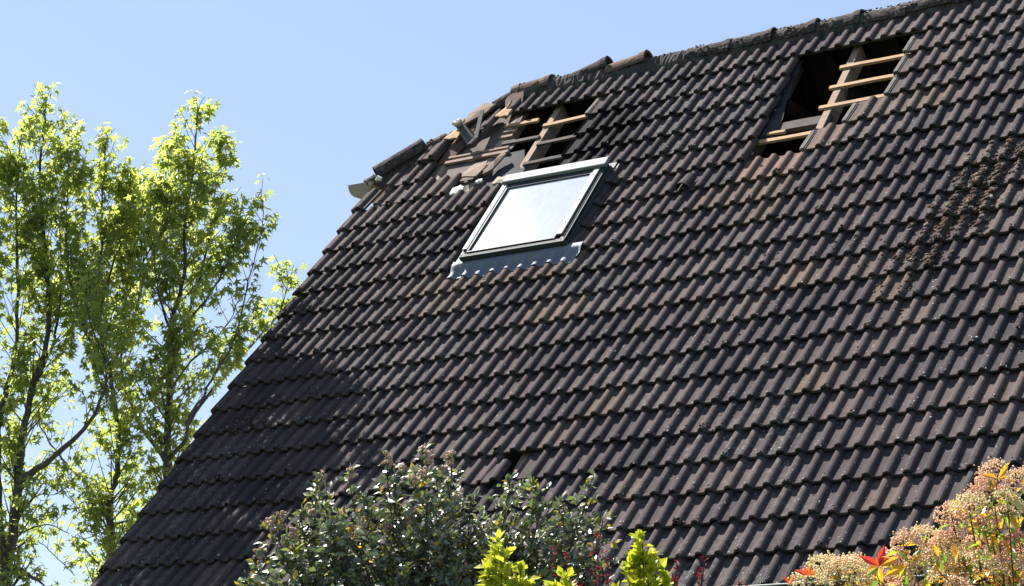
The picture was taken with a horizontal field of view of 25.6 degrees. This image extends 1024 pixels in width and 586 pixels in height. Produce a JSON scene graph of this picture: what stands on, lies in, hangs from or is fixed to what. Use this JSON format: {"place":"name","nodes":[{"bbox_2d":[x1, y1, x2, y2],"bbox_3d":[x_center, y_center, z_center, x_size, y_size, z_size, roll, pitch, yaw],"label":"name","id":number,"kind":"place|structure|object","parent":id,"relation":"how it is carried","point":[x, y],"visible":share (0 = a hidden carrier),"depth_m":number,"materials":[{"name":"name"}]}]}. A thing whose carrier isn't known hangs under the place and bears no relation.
{"place":"outdoors","nodes":[
{"label":"outdoors","id":0,"kind":"place"},
{"bbox_2d":[0,0,913,585],"label":"sky","id":1,"kind":"structure","parent":0,"point":[315,94],"materials":[{"name":"blue"}]},
{"label":"ground","id":2,"kind":"structure","parent":0,"visible":0},
{"bbox_2d":[0,82,152,585],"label":"sweetgum tree","id":3,"kind":"object","parent":2,"relation":"on","point":[14,447],"visible":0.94,"depth_m":20.90,"materials":[{"name":"green plant"}]},
{"bbox_2d":[8,122,162,585],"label":"sweetgum tree","id":4,"kind":"object","parent":2,"relation":"on","point":[110,231],"visible":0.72,"depth_m":20.94,"materials":[{"name":"green plant"}]},
{"bbox_2d":[99,90,308,508],"bbox_3d":[-3.101,2.179,20.378,2.212,8.029,1.602,-4,-13,16],"label":"sweetgum tree","id":5,"kind":"object","parent":2,"relation":"on","point":[192,211],"visible":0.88,"depth_m":20.77,"materials":[{"name":"green plant"}]},
{"bbox_2d":[234,443,625,585],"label":"flowering shrub","id":6,"kind":"object","parent":2,"relation":"on","point":[398,559],"visible":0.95,"depth_m":12.14,"materials":[{"name":"green plant"}]},
{"bbox_2d":[474,529,540,585],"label":"golden shrub","id":7,"kind":"object","parent":2,"relation":"on","point":[490,576],"visible":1,"depth_m":11.17,"materials":[{"name":"yellow plant"}]},
{"bbox_2d":[90,0,1023,585],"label":"house","id":8,"kind":"structure","parent":2,"relation":"on","point":[538,230],"depth_m":18.40,"materials":[{"name":"tile"}]},
{"bbox_2d":[422,131,452,160],"bbox_3d":[-0.730,-1.474,22.506,0.151,0.379,0.419,-8,-15,33],"label":"roof tile","id":9,"kind":"object","parent":8,"relation":"on","point":[436,150],"visible":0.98,"depth_m":22.41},
{"bbox_2d":[444,119,465,139],"bbox_3d":[-0.570,-1.629,22.536,0.195,0.254,0.174,-8,-15,33],"label":"wood splinter","id":10,"kind":"object","parent":8,"relation":"on","point":[455,134],"visible":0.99,"depth_m":22.48,"materials":[{"name":"brown wood"}]},
{"bbox_2d":[449,185,464,195],"bbox_3d":[-0.522,-0.985,21.586,0.160,0.134,0.123,-8,-15,33],"label":"mortar lump","id":11,"kind":"object","parent":8,"relation":"on","point":[454,190],"visible":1,"depth_m":21.56,"materials":[{"name":"white paint"}]},
{"bbox_2d":[452,110,483,147],"bbox_3d":[-0.439,-1.615,22.328,0.325,0.430,0.185,-8,-15,33],"label":"hip fragment","id":12,"kind":"object","parent":8,"relation":"on","point":[463,130],"visible":1,"depth_m":22.31,"materials":[{"name":"grey metal"}]},
{"bbox_2d":[467,135,480,148],"bbox_3d":[-0.380,-1.497,22.174,0.074,0.172,0.173,-8,-15,33],"label":"roof tile","id":13,"kind":"object","parent":8,"relation":"on","point":[473,142],"visible":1,"depth_m":22.13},
{"bbox_2d":[462,161,487,177],"bbox_3d":[-0.366,-1.185,21.729,0.262,0.220,0.240,-8,-15,33],"label":"tile shard","id":14,"kind":"object","parent":8,"relation":"on","point":[475,170],"visible":1,"depth_m":21.69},
{"bbox_2d":[475,178,482,183],"bbox_3d":[-0.316,-1.071,21.523,0.075,0.057,0.054,-8,-15,33],"label":"mortar lump","id":15,"kind":"object","parent":8,"relation":"on","point":[477,181],"visible":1,"depth_m":21.51,"materials":[{"name":"white paint"}]},
{"bbox_2d":[464,103,495,124],"bbox_3d":[-0.330,-1.792,22.636,0.353,0.288,0.153,-3,-13,15],"label":"clay slab","id":16,"kind":"object","parent":8,"relation":"on","point":[472,116],"depth_m":22.60,"materials":[{"name":"tile"}]},
{"bbox_2d":[473,109,501,135],"bbox_3d":[-0.241,-1.704,22.410,0.151,0.334,0.369,-8,-15,33],"label":"roof tile","id":17,"kind":"object","parent":8,"relation":"on","point":[488,123],"visible":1,"depth_m":22.35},
{"bbox_2d":[483,150,506,174],"bbox_3d":[-0.162,-1.259,21.644,0.249,0.279,0.113,8,-15,-32],"label":"tile shard","id":18,"kind":"object","parent":8,"relation":"on","point":[497,161],"visible":1,"depth_m":21.61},
{"bbox_2d":[492,176,504,185],"bbox_3d":[-0.097,-1.063,21.285,0.180,0.116,0.101,-12,-17,42],"label":"mortar lump","id":19,"kind":"object","parent":8,"relation":"on","point":[499,180],"visible":0.6,"depth_m":21.28,"materials":[{"name":"beige concrete"}]},
{"bbox_2d":[495,100,512,117],"bbox_3d":[-0.076,-1.831,22.428,0.195,0.218,0.140,-8,-15,33],"label":"wood splinter","id":20,"kind":"object","parent":8,"relation":"on","point":[505,112],"visible":1,"depth_m":22.39,"materials":[{"name":"brown wood"}]},
{"bbox_2d":[446,156,618,279],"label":"roof window","id":21,"kind":"structure","parent":8,"relation":"in","point":[521,226],"depth_m":20.16,"materials":[{"name":"glass"}]},
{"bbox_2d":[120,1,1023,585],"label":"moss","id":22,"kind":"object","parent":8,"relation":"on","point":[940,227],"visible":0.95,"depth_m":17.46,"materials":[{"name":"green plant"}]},
{"bbox_2d":[543,565,576,585],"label":"golden shrub","id":23,"kind":"object","parent":2,"relation":"on","point":[565,578],"visible":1,"depth_m":11.19,"materials":[{"name":"yellow plant"}]},
{"bbox_2d":[611,529,673,585],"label":"golden shrub","id":24,"kind":"object","parent":2,"relation":"on","point":[638,558],"visible":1,"depth_m":11.17,"materials":[{"name":"yellow plant"}]},
{"bbox_2d":[551,532,747,585],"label":"red barberry","id":25,"kind":"object","parent":2,"relation":"on","point":[699,575],"visible":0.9,"depth_m":11.79,"materials":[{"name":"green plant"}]},
{"bbox_2d":[783,457,1023,585],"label":"photinia","id":26,"kind":"object","parent":2,"relation":"on","point":[999,568],"visible":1,"depth_m":10.79,"materials":[{"name":"beige plant"}]}
]}

